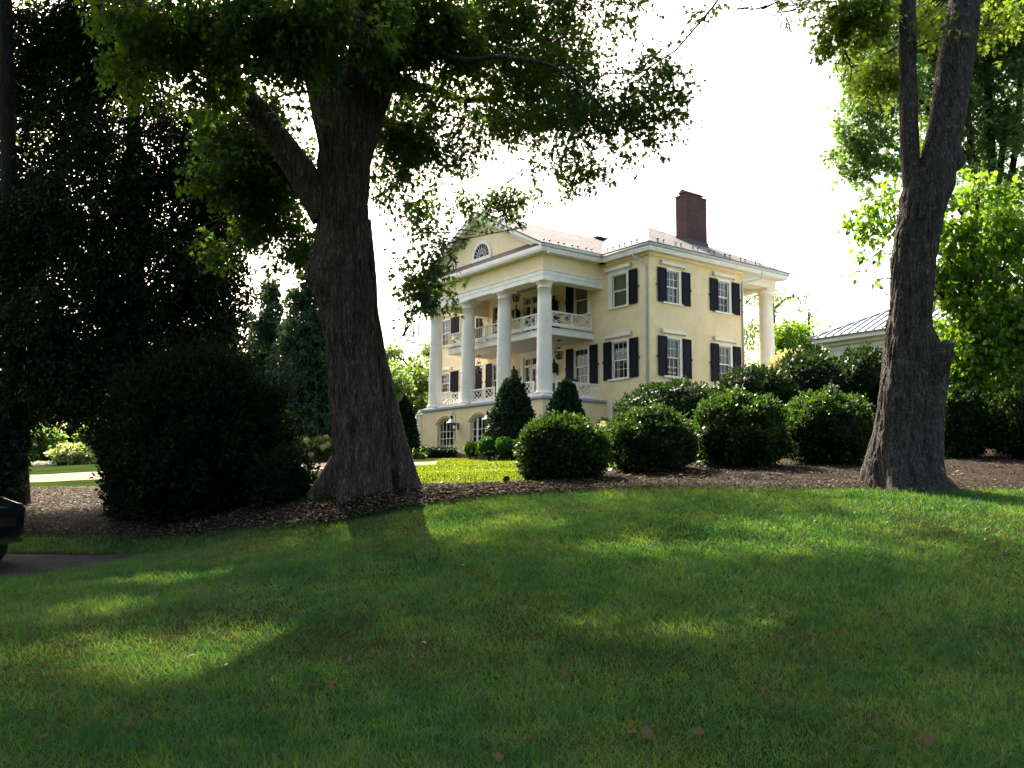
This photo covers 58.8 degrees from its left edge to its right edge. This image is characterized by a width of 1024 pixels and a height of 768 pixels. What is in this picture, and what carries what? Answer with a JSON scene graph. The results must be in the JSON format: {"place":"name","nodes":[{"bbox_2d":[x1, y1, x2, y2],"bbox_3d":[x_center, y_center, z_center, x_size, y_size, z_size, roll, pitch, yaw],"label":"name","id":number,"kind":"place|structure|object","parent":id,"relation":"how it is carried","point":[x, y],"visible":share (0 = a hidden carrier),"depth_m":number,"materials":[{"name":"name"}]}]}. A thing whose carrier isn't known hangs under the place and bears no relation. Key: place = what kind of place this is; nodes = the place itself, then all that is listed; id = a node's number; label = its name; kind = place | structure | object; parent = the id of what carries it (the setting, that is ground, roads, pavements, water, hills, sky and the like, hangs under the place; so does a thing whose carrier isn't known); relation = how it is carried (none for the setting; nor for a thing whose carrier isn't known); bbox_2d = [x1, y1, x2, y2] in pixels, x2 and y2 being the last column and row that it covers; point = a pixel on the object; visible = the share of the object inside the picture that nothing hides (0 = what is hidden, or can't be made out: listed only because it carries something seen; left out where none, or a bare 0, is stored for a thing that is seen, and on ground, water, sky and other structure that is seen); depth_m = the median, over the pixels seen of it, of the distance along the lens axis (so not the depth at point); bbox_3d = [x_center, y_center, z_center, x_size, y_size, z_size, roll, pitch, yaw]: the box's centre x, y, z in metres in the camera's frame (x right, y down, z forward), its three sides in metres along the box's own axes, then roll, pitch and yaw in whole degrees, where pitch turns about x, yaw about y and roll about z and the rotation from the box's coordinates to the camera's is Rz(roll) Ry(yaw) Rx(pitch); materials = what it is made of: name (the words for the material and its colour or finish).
{"place":"outdoors","nodes":[
{"label":"outdoors","id":0,"kind":"place"},
{"bbox_2d":[0,457,1023,767],"bbox_3d":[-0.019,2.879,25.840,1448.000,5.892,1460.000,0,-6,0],"label":"lawn","id":1,"kind":"structure","parent":0,"point":[58,469],"depth_m":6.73,"materials":[{"name":"plant"}]},
{"bbox_2d":[32,461,42,465],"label":"silver edging plant","id":2,"kind":"object","parent":1,"relation":"on","point":[37,463],"visible":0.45,"depth_m":41.14,"materials":[{"name":"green plant"}]},
{"bbox_2d":[40,460,56,465],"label":"silver edging plant","id":3,"kind":"object","parent":1,"relation":"on","point":[48,463],"visible":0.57,"depth_m":41.13,"materials":[{"name":"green plant"}]},
{"bbox_2d":[29,422,69,461],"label":"garden shrub","id":4,"kind":"object","parent":1,"relation":"on","point":[61,437],"visible":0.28,"depth_m":43.26,"materials":[{"name":"green plant"}]},
{"bbox_2d":[50,386,91,431],"bbox_3d":[-26.894,1.362,52.152,5.510,6.267,6.822,0,-6,0],"label":"leafy tree","id":5,"kind":"object","parent":1,"relation":"on","point":[61,425],"depth_m":50.68,"materials":[{"name":"green plant"}]},
{"bbox_2d":[44,442,98,464],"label":"garden shrub","id":6,"kind":"object","parent":1,"relation":"on","point":[67,454],"visible":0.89,"depth_m":42.02,"materials":[{"name":"green plant"}]},
{"bbox_2d":[0,550,147,577],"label":"asphalt drive","id":7,"kind":"structure","parent":1,"relation":"on","point":[16,564],"depth_m":13.29,"materials":[{"name":"grey asphalt"}]},
{"bbox_2d":[0,496,25,559],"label":"parked car","id":8,"kind":"object","parent":7,"relation":"on","point":[12,516],"visible":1,"depth_m":12.86,"materials":[{"name":"black metal"}]},
{"bbox_2d":[62,417,105,442],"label":"garden shrub","id":9,"kind":"object","parent":1,"relation":"on","point":[68,432],"visible":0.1,"depth_m":48.75,"materials":[{"name":"green plant"}]},
{"bbox_2d":[71,417,109,457],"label":"garden shrub","id":10,"kind":"object","parent":1,"relation":"on","point":[78,438],"visible":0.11,"depth_m":43.79,"materials":[{"name":"green plant"}]},
{"bbox_2d":[0,0,268,449],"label":"dense tree","id":11,"kind":"object","parent":1,"relation":"on","point":[54,367],"visible":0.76,"depth_m":19.10,"materials":[{"name":"green plant"}]},
{"bbox_2d":[30,461,437,481],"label":"gravel drive","id":12,"kind":"structure","parent":1,"relation":"on","point":[61,477],"depth_m":30.25,"materials":[{"name":"beige gravel"}]},
{"bbox_2d":[237,273,289,382],"bbox_3d":[-12.331,-0.858,46.359,5.115,9.800,4.964,0,-6,0],"label":"conifer","id":13,"kind":"object","parent":1,"relation":"on","point":[265,325],"visible":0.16,"depth_m":46.16,"materials":[{"name":"green plant"}]},
{"bbox_2d":[264,268,331,446],"bbox_3d":[-10.127,-1.441,44.610,5.865,10.975,6.068,0,-6,0],"label":"conifer","id":14,"kind":"object","parent":1,"relation":"on","point":[303,356],"visible":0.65,"depth_m":42.98,"materials":[{"name":"green plant"}]},
{"bbox_2d":[294,434,311,455],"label":"hydrangea bush","id":15,"kind":"object","parent":1,"relation":"on","point":[306,440],"visible":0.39,"depth_m":40.26,"materials":[{"name":"green plant"}]},
{"bbox_2d":[308,455,330,461],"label":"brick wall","id":16,"kind":"structure","parent":1,"relation":"on","point":[318,460],"depth_m":40.54,"materials":[{"name":"brown brick"}]},
{"bbox_2d":[308,434,331,460],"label":"hydrangea bush","id":17,"kind":"object","parent":1,"relation":"on","point":[321,446],"visible":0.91,"depth_m":40.29,"materials":[{"name":"green plant"}]},
{"bbox_2d":[328,680,334,689],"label":"fallen leaf","id":18,"kind":"object","parent":1,"relation":"on","point":[331,686],"visible":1,"depth_m":5.83,"materials":[{"name":"brown plant"}]},
{"bbox_2d":[72,0,707,505],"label":"shade tree","id":19,"kind":"object","parent":1,"relation":"on","point":[356,66],"visible":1,"depth_m":14.81,"materials":[{"name":"green plant"}]},
{"bbox_2d":[388,359,416,399],"bbox_3d":[-8.036,1.630,58.112,4.111,6.478,3.795,0,-6,0],"label":"leafy tree","id":20,"kind":"object","parent":1,"relation":"on","point":[404,384],"visible":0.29,"depth_m":57.78,"materials":[{"name":"green plant"}]},
{"bbox_2d":[384,339,428,418],"bbox_3d":[-7.368,1.092,64.140,7.344,8.557,5.830,3,-7,-24],"label":"leafy tree","id":21,"kind":"object","parent":1,"relation":"on","point":[420,376],"visible":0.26,"depth_m":63.37,"materials":[{"name":"green plant"}]},
{"bbox_2d":[37,455,783,488],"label":"grass","id":22,"kind":"structure","parent":1,"relation":"on","point":[473,462],"depth_m":25.52,"materials":[{"name":"green plant"}]},
{"bbox_2d":[398,393,426,451],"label":"conical holly","id":23,"kind":"object","parent":1,"relation":"on","point":[406,409],"visible":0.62,"depth_m":46.70,"materials":[{"name":"green plant"}]},
{"bbox_2d":[405,336,429,401],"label":"leafy tree","id":24,"kind":"object","parent":1,"relation":"on","point":[425,351],"visible":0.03,"depth_m":74.39,"materials":[{"name":"green plant"}]},
{"bbox_2d":[412,452,425,457],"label":"ground cover plant","id":25,"kind":"object","parent":1,"relation":"on","point":[419,455],"visible":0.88,"depth_m":46.66,"materials":[{"name":"green plant"}]},
{"bbox_2d":[425,446,457,457],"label":"hedge","id":26,"kind":"object","parent":1,"relation":"on","point":[440,452],"visible":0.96,"depth_m":46.78,"materials":[{"name":"green plant"}]},
{"bbox_2d":[426,454,494,459],"bbox_3d":[-3.393,3.829,47.439,0.408,0.631,8.730,5,-8,-37],"label":"brick edging","id":27,"kind":"object","parent":1,"relation":"on","point":[462,456],"visible":0.18,"depth_m":46.15,"materials":[{"name":"brown brick"}]},
{"bbox_2d":[463,440,479,458],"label":"flowering shrub","id":28,"kind":"object","parent":1,"relation":"on","point":[468,446],"visible":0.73,"depth_m":44.17,"materials":[{"name":"green plant"}]},
{"bbox_2d":[476,435,495,460],"bbox_3d":[-1.044,2.929,40.505,1.105,1.287,1.074,0,-6,0],"label":"topiary ball","id":29,"kind":"object","parent":1,"relation":"on","point":[485,442],"visible":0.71,"depth_m":40.28,"materials":[{"name":"green plant"}]},
{"bbox_2d":[492,752,503,761],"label":"fallen leaf","id":30,"kind":"object","parent":1,"relation":"on","point":[497,755],"visible":1,"depth_m":4.77,"materials":[{"name":"brown plant"}]},
{"bbox_2d":[470,370,536,460],"bbox_3d":[0.148,1.475,41.435,4.150,4.309,4.184,0,-6,0],"label":"conical holly","id":31,"kind":"object","parent":1,"relation":"on","point":[511,414],"visible":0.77,"depth_m":41.02,"materials":[{"name":"green plant"}]},
{"bbox_2d":[495,435,515,460],"bbox_3d":[-0.265,2.883,39.920,1.055,1.281,1.098,0,-6,0],"label":"topiary ball","id":32,"kind":"object","parent":1,"relation":"on","point":[502,442],"visible":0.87,"depth_m":39.70,"materials":[{"name":"green plant"}]},
{"bbox_2d":[0,522,1023,767],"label":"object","id":33,"kind":"object","parent":1,"relation":"on","point":[702,668],"visible":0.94,"depth_m":6.06,"materials":[{"name":"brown plant"}]},
{"bbox_2d":[23,448,1023,541],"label":"mulch bed","id":34,"kind":"object","parent":1,"relation":"on","point":[985,472],"visible":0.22,"depth_m":15.98,"materials":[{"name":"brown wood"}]},
{"bbox_2d":[0,389,36,504],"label":"ivy shrub","id":35,"kind":"object","parent":34,"relation":"on","point":[14,440],"visible":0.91,"depth_m":18.77,"materials":[{"name":"green plant"}]},
{"bbox_2d":[0,0,73,506],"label":"slim tree","id":36,"kind":"object","parent":34,"relation":"on","point":[8,138],"visible":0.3,"depth_m":20.10,"materials":[{"name":"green plant"}]},
{"bbox_2d":[88,433,141,521],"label":"yew shrub","id":37,"kind":"object","parent":34,"relation":"on","point":[108,495],"visible":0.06,"depth_m":15.97,"materials":[{"name":"green plant"}]},
{"bbox_2d":[75,325,315,521],"bbox_3d":[-5.627,0.766,16.163,3.695,3.521,3.846,-3,-7,24],"label":"yew shrub","id":38,"kind":"object","parent":34,"relation":"on","point":[198,430],"visible":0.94,"depth_m":15.19,"materials":[{"name":"green plant"}]},
{"bbox_2d":[238,442,322,508],"bbox_3d":[-3.806,1.569,15.120,1.375,1.217,1.462,0,-6,0],"label":"yew shrub","id":39,"kind":"object","parent":34,"relation":"on","point":[283,476],"visible":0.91,"depth_m":14.83,"materials":[{"name":"green plant"}]},
{"bbox_2d":[512,408,615,481],"bbox_3d":[1.002,1.252,17.398,2.002,1.589,2.127,0,-6,0],"label":"boxwood","id":40,"kind":"object","parent":34,"relation":"on","point":[557,446],"visible":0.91,"depth_m":16.74,"materials":[{"name":"green plant"}]},
{"bbox_2d":[602,400,704,473],"bbox_3d":[2.777,1.155,18.621,2.143,1.674,2.135,4,-7,-30],"label":"boxwood","id":41,"kind":"object","parent":34,"relation":"on","point":[655,437],"visible":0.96,"depth_m":17.99,"materials":[{"name":"green plant"}]},
{"bbox_2d":[691,384,799,467],"bbox_3d":[4.914,0.965,19.388,2.318,1.987,2.324,-1,-7,11],"label":"boxwood","id":42,"kind":"object","parent":34,"relation":"on","point":[735,427],"visible":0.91,"depth_m":18.80,"materials":[{"name":"green plant"}]},
{"bbox_2d":[784,379,874,464],"bbox_3d":[6.930,0.930,19.938,2.249,2.075,2.254,-2,-7,22],"label":"boxwood","id":43,"kind":"object","parent":34,"relation":"on","point":[832,426],"visible":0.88,"depth_m":19.27,"materials":[{"name":"green plant"}]},
{"bbox_2d":[865,401,876,416],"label":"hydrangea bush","id":44,"kind":"object","parent":34,"relation":"on","point":[873,408],"visible":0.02,"depth_m":22.91,"materials":[{"name":"green plant"}]},
{"bbox_2d":[837,162,1023,397],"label":"leaved tree","id":45,"kind":"object","parent":34,"relation":"on","point":[991,309],"visible":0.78,"depth_m":21.32,"materials":[{"name":"green plant"}]},
{"bbox_2d":[944,384,992,458],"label":"boxwood","id":46,"kind":"object","parent":34,"relation":"on","point":[966,433],"visible":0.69,"depth_m":19.78,"materials":[{"name":"green plant"}]},
{"bbox_2d":[980,376,1023,458],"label":"boxwood","id":47,"kind":"object","parent":34,"relation":"on","point":[1003,408],"visible":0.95,"depth_m":19.36,"materials":[{"name":"green plant"}]},
{"bbox_2d":[523,734,532,739],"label":"fallen leaf","id":48,"kind":"object","parent":1,"relation":"on","point":[528,736],"visible":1,"depth_m":5.02,"materials":[{"name":"brown plant"}]},
{"bbox_2d":[559,669,567,676],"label":"fallen leaf","id":49,"kind":"object","parent":1,"relation":"on","point":[563,672],"visible":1,"depth_m":6.10,"materials":[{"name":"brown plant"}]},
{"bbox_2d":[545,376,585,417],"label":"conical holly","id":50,"kind":"object","parent":1,"relation":"on","point":[565,395],"visible":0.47,"depth_m":40.30,"materials":[{"name":"green plant"}]},
{"bbox_2d":[415,189,789,457],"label":"yellow house","id":51,"kind":"structure","parent":1,"relation":"on","point":[645,305],"depth_m":48.72,"materials":[{"name":"paint"}]},
{"bbox_2d":[439,418,453,447],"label":"arched window","id":52,"kind":"structure","parent":51,"relation":"in","point":[446,419],"depth_m":52.41,"materials":[{"name":"white paint"}]},
{"bbox_2d":[442,366,455,393],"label":"window","id":53,"kind":"structure","parent":51,"relation":"in","point":[448,377],"depth_m":60.09,"materials":[{"name":"white paint"}]},
{"bbox_2d":[442,314,456,347],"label":"window","id":54,"kind":"structure","parent":51,"relation":"in","point":[447,330],"depth_m":60.83,"materials":[{"name":"white paint"}]},
{"bbox_2d":[446,414,458,442],"bbox_3d":[-3.291,2.433,50.841,0.687,1.668,0.460,5,-8,-36],"label":"bracket lantern","id":55,"kind":"object","parent":51,"relation":"attached to","point":[452,421],"visible":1,"depth_m":50.80,"materials":[{"name":"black metal"}]},
{"bbox_2d":[452,366,481,400],"bbox_3d":[-2.848,0.044,58.204,0.250,2.020,3.490,5,-8,-36],"label":"window","id":56,"kind":"structure","parent":51,"relation":"in","point":[478,376],"depth_m":57.42,"materials":[{"name":"black paint"}]},
{"bbox_2d":[453,316,482,342],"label":"window","id":57,"kind":"structure","parent":51,"relation":"in","point":[478,321],"depth_m":59.36,"materials":[{"name":"black paint"}]},
{"bbox_2d":[472,415,483,442],"bbox_3d":[-1.623,2.732,49.477,0.080,2.150,1.800,5,-8,-36],"label":"arched door","id":58,"kind":"structure","parent":51,"relation":"in","point":[477,436],"depth_m":49.83,"materials":[{"name":"white paint"}]},
{"bbox_2d":[475,356,482,372],"bbox_3d":[-1.999,-1.187,54.673,0.402,1.048,0.422,5,-8,-36],"label":"pendant lantern","id":59,"kind":"object","parent":51,"relation":"hanging from","point":[480,369],"visible":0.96,"depth_m":54.65,"materials":[{"name":"black metal"}]},
{"bbox_2d":[482,410,490,425],"bbox_3d":[-1.212,2.132,48.067,0.687,1.668,0.460,5,-8,-36],"label":"bracket lantern","id":60,"kind":"object","parent":51,"relation":"attached to","point":[486,417],"visible":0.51,"depth_m":47.99,"materials":[{"name":"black metal"}]},
{"bbox_2d":[485,361,496,397],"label":"window","id":61,"kind":"structure","parent":51,"relation":"in","point":[489,373],"depth_m":56.14,"materials":[{"name":"white paint"}]},
{"bbox_2d":[491,304,497,334],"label":"window","id":62,"kind":"structure","parent":51,"relation":"in","point":[492,311],"depth_m":56.43,"materials":[{"name":"white paint"}]},
{"bbox_2d":[511,305,520,320],"bbox_3d":[0.245,-4.227,54.113,0.496,0.946,0.441,5,-8,-36],"label":"wall lantern","id":63,"kind":"object","parent":51,"relation":"attached to","point":[515,312],"depth_m":54.13,"materials":[{"name":"black metal"}]},
{"bbox_2d":[512,291,519,301],"bbox_3d":[0.235,-5.183,52.139,0.402,0.948,0.422,5,-8,-36],"label":"pendant lantern","id":64,"kind":"object","parent":51,"relation":"hanging from","point":[517,297],"visible":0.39,"depth_m":52.15,"materials":[{"name":"black metal"}]},
{"bbox_2d":[520,347,554,394],"bbox_3d":[1.511,-0.304,52.441,0.290,3.290,3.200,5,-8,-36],"label":"door","id":65,"kind":"structure","parent":51,"relation":"in","point":[523,362],"depth_m":53.15,"materials":[{"name":"white paint"}]},
{"bbox_2d":[520,284,554,332],"bbox_3d":[1.534,-3.945,52.854,0.290,3.220,3.200,5,-8,-36],"label":"door","id":66,"kind":"structure","parent":51,"relation":"in","point":[532,305],"depth_m":53.52,"materials":[{"name":"white paint"}]},
{"bbox_2d":[551,295,558,310],"bbox_3d":[2.366,-4.533,51.283,0.496,0.946,0.441,5,-8,-36],"label":"wall lantern","id":67,"kind":"object","parent":51,"relation":"attached to","point":[554,302],"depth_m":51.27,"materials":[{"name":"black metal"}]},
{"bbox_2d":[552,359,558,374],"bbox_3d":[2.380,-0.956,50.843,0.476,0.898,0.403,5,-8,-36],"label":"wall lantern","id":68,"kind":"object","parent":51,"relation":"attached to","point":[555,368],"depth_m":50.83,"materials":[{"name":"black metal"}]},
{"bbox_2d":[554,340,563,359],"bbox_3d":[2.512,-1.839,48.654,0.402,1.048,0.422,5,-8,-36],"label":"pendant lantern","id":69,"kind":"object","parent":51,"relation":"hanging from","point":[558,355],"visible":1,"depth_m":48.66,"materials":[{"name":"black metal"}]},
{"bbox_2d":[565,287,590,318],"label":"window","id":70,"kind":"structure","parent":51,"relation":"in","point":[583,296],"depth_m":50.21,"materials":[{"name":"white paint"}]},
{"bbox_2d":[565,344,598,386],"bbox_3d":[3.815,-0.974,49.322,0.250,2.230,2.790,5,-8,-36],"label":"window","id":71,"kind":"structure","parent":51,"relation":"in","point":[592,350],"depth_m":48.98,"materials":[{"name":"white paint"}]},
{"bbox_2d":[610,405,618,419],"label":"window","id":72,"kind":"structure","parent":51,"relation":"in","point":[612,415],"depth_m":47.13,"materials":[{"name":"white paint"}]},
{"bbox_2d":[602,330,637,381],"bbox_3d":[5.619,-1.433,46.900,0.300,2.460,2.770,5,-8,-36],"label":"window","id":73,"kind":"structure","parent":51,"relation":"in","point":[609,360],"depth_m":47.04,"materials":[{"name":"white paint"}]},
{"bbox_2d":[605,262,638,310],"bbox_3d":[5.781,-5.085,47.212,0.404,2.250,2.445,5,-8,-36],"label":"window","id":74,"kind":"structure","parent":51,"relation":"in","point":[626,287],"depth_m":47.36,"materials":[{"name":"white paint"}]},
{"bbox_2d":[656,328,692,378],"bbox_3d":[8.250,-1.513,46.313,2.620,2.480,0.404,5,-8,-36],"label":"window","id":75,"kind":"structure","parent":51,"relation":"in","point":[667,346],"depth_m":46.43,"materials":[{"name":"white paint"}]},
{"bbox_2d":[658,259,691,306],"bbox_3d":[8.281,-5.139,46.727,2.600,2.220,0.404,5,-8,-36],"label":"window","id":76,"kind":"structure","parent":51,"relation":"in","point":[666,286],"depth_m":46.80,"materials":[{"name":"white paint"}]},
{"bbox_2d":[709,271,740,315],"bbox_3d":[11.433,-4.854,49.060,2.600,2.220,0.404,5,-8,-36],"label":"window","id":77,"kind":"structure","parent":51,"relation":"in","point":[717,286],"depth_m":49.15,"materials":[{"name":"white paint"}]},
{"bbox_2d":[709,336,740,382],"bbox_3d":[11.401,-1.229,48.641,2.620,2.480,0.404,5,-8,-36],"label":"window","id":78,"kind":"structure","parent":51,"relation":"in","point":[719,356],"depth_m":48.63,"materials":[{"name":"white paint"}]},
{"bbox_2d":[596,416,613,430],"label":"hydrangea bush","id":79,"kind":"object","parent":1,"relation":"on","point":[602,422],"visible":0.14,"depth_m":29.82,"materials":[{"name":"yellow plant"}]},
{"bbox_2d":[627,719,633,727],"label":"fallen leaf","id":80,"kind":"object","parent":1,"relation":"on","point":[630,724],"visible":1,"depth_m":5.17,"materials":[{"name":"brown plant"}]},
{"bbox_2d":[640,726,652,738],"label":"fallen leaf","id":81,"kind":"object","parent":1,"relation":"on","point":[646,731],"visible":1,"depth_m":5.04,"materials":[{"name":"brown plant"}]},
{"bbox_2d":[612,375,716,421],"bbox_3d":[4.831,0.994,27.083,3.732,2.618,3.672,0,-6,0],"label":"boxwood hedge","id":82,"kind":"object","parent":1,"relation":"on","point":[679,395],"visible":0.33,"depth_m":26.16,"materials":[{"name":"green plant"}]},
{"bbox_2d":[691,726,704,734],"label":"fallen leaf","id":83,"kind":"object","parent":1,"relation":"on","point":[699,730],"visible":0.91,"depth_m":5.11,"materials":[{"name":"brown plant"}]},
{"bbox_2d":[478,0,1023,491],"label":"shade tree","id":84,"kind":"object","parent":1,"relation":"on","point":[906,444],"visible":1,"depth_m":15.59,"materials":[{"name":"grey plant"}]},
{"bbox_2d":[705,363,802,407],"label":"tall hedge","id":85,"kind":"object","parent":1,"relation":"on","point":[762,379],"visible":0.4,"depth_m":24.82,"materials":[{"name":"green plant"}]},
{"bbox_2d":[768,348,801,369],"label":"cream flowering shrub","id":86,"kind":"object","parent":1,"relation":"on","point":[777,357],"visible":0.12,"depth_m":34.04,"materials":[{"name":"yellow plant"}]},
{"bbox_2d":[749,316,828,365],"bbox_3d":[17.854,0.118,60.423,6.347,8.914,6.788,2,-7,-16],"label":"leafy tree","id":87,"kind":"object","parent":1,"relation":"on","point":[784,338],"visible":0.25,"depth_m":59.12,"materials":[{"name":"green plant"}]},
{"bbox_2d":[743,282,839,366],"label":"leafy tree","id":88,"kind":"object","parent":1,"relation":"on","point":[748,334],"visible":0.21,"depth_m":66.20,"materials":[{"name":"green plant"}]},
{"bbox_2d":[796,306,822,338],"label":"leafy tree","id":89,"kind":"object","parent":1,"relation":"on","point":[809,310],"visible":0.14,"depth_m":85.21,"materials":[{"name":"green plant"}]},
{"bbox_2d":[806,630,814,636],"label":"fallen leaf","id":90,"kind":"object","parent":1,"relation":"on","point":[811,633],"visible":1,"depth_m":7.05,"materials":[{"name":"brown plant"}]},
{"bbox_2d":[792,335,830,356],"bbox_3d":[19.781,0.419,58.325,4.084,7.705,4.282,4,-7,-26],"label":"leafy tree","id":91,"kind":"object","parent":1,"relation":"on","point":[819,348],"visible":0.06,"depth_m":58.41,"materials":[{"name":"green plant"}]},
{"bbox_2d":[773,345,850,395],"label":"tall hedge","id":92,"kind":"object","parent":1,"relation":"on","point":[812,371],"visible":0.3,"depth_m":25.33,"materials":[{"name":"green plant"}]},
{"bbox_2d":[835,340,882,407],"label":"tall hedge","id":93,"kind":"object","parent":1,"relation":"on","point":[862,365],"visible":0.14,"depth_m":25.77,"materials":[{"name":"green plant"}]},
{"bbox_2d":[862,746,871,754],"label":"fallen leaf","id":94,"kind":"object","parent":1,"relation":"on","point":[868,748],"visible":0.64,"depth_m":4.90,"materials":[{"name":"brown plant"}]},
{"bbox_2d":[809,275,1022,362],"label":"white outbuilding","id":95,"kind":"structure","parent":1,"relation":"on","point":[869,329],"depth_m":42.26,"materials":[{"name":"paint"}]},
{"bbox_2d":[816,0,1023,283],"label":"tall maple","id":96,"kind":"object","parent":1,"relation":"on","point":[1000,121],"visible":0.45,"depth_m":31.75,"materials":[{"name":"green plant"}]},
{"bbox_2d":[921,731,933,745],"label":"fallen leaf","id":97,"kind":"object","parent":1,"relation":"on","point":[927,737],"visible":1,"depth_m":4.92,"materials":[{"name":"brown plant"}]},
{"bbox_2d":[4,0,1023,432],"label":"sky","id":98,"kind":"structure","parent":0,"point":[753,159],"materials":[{"name":"white"}]},
{"bbox_2d":[552,314,559,327],"bbox_3d":[2.251,-3.237,49.868,0.730,1.250,0.580,-4,-8,36],"label":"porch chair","id":99,"kind":"object","parent":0,"point":[555,317],"visible":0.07,"depth_m":50.05,"materials":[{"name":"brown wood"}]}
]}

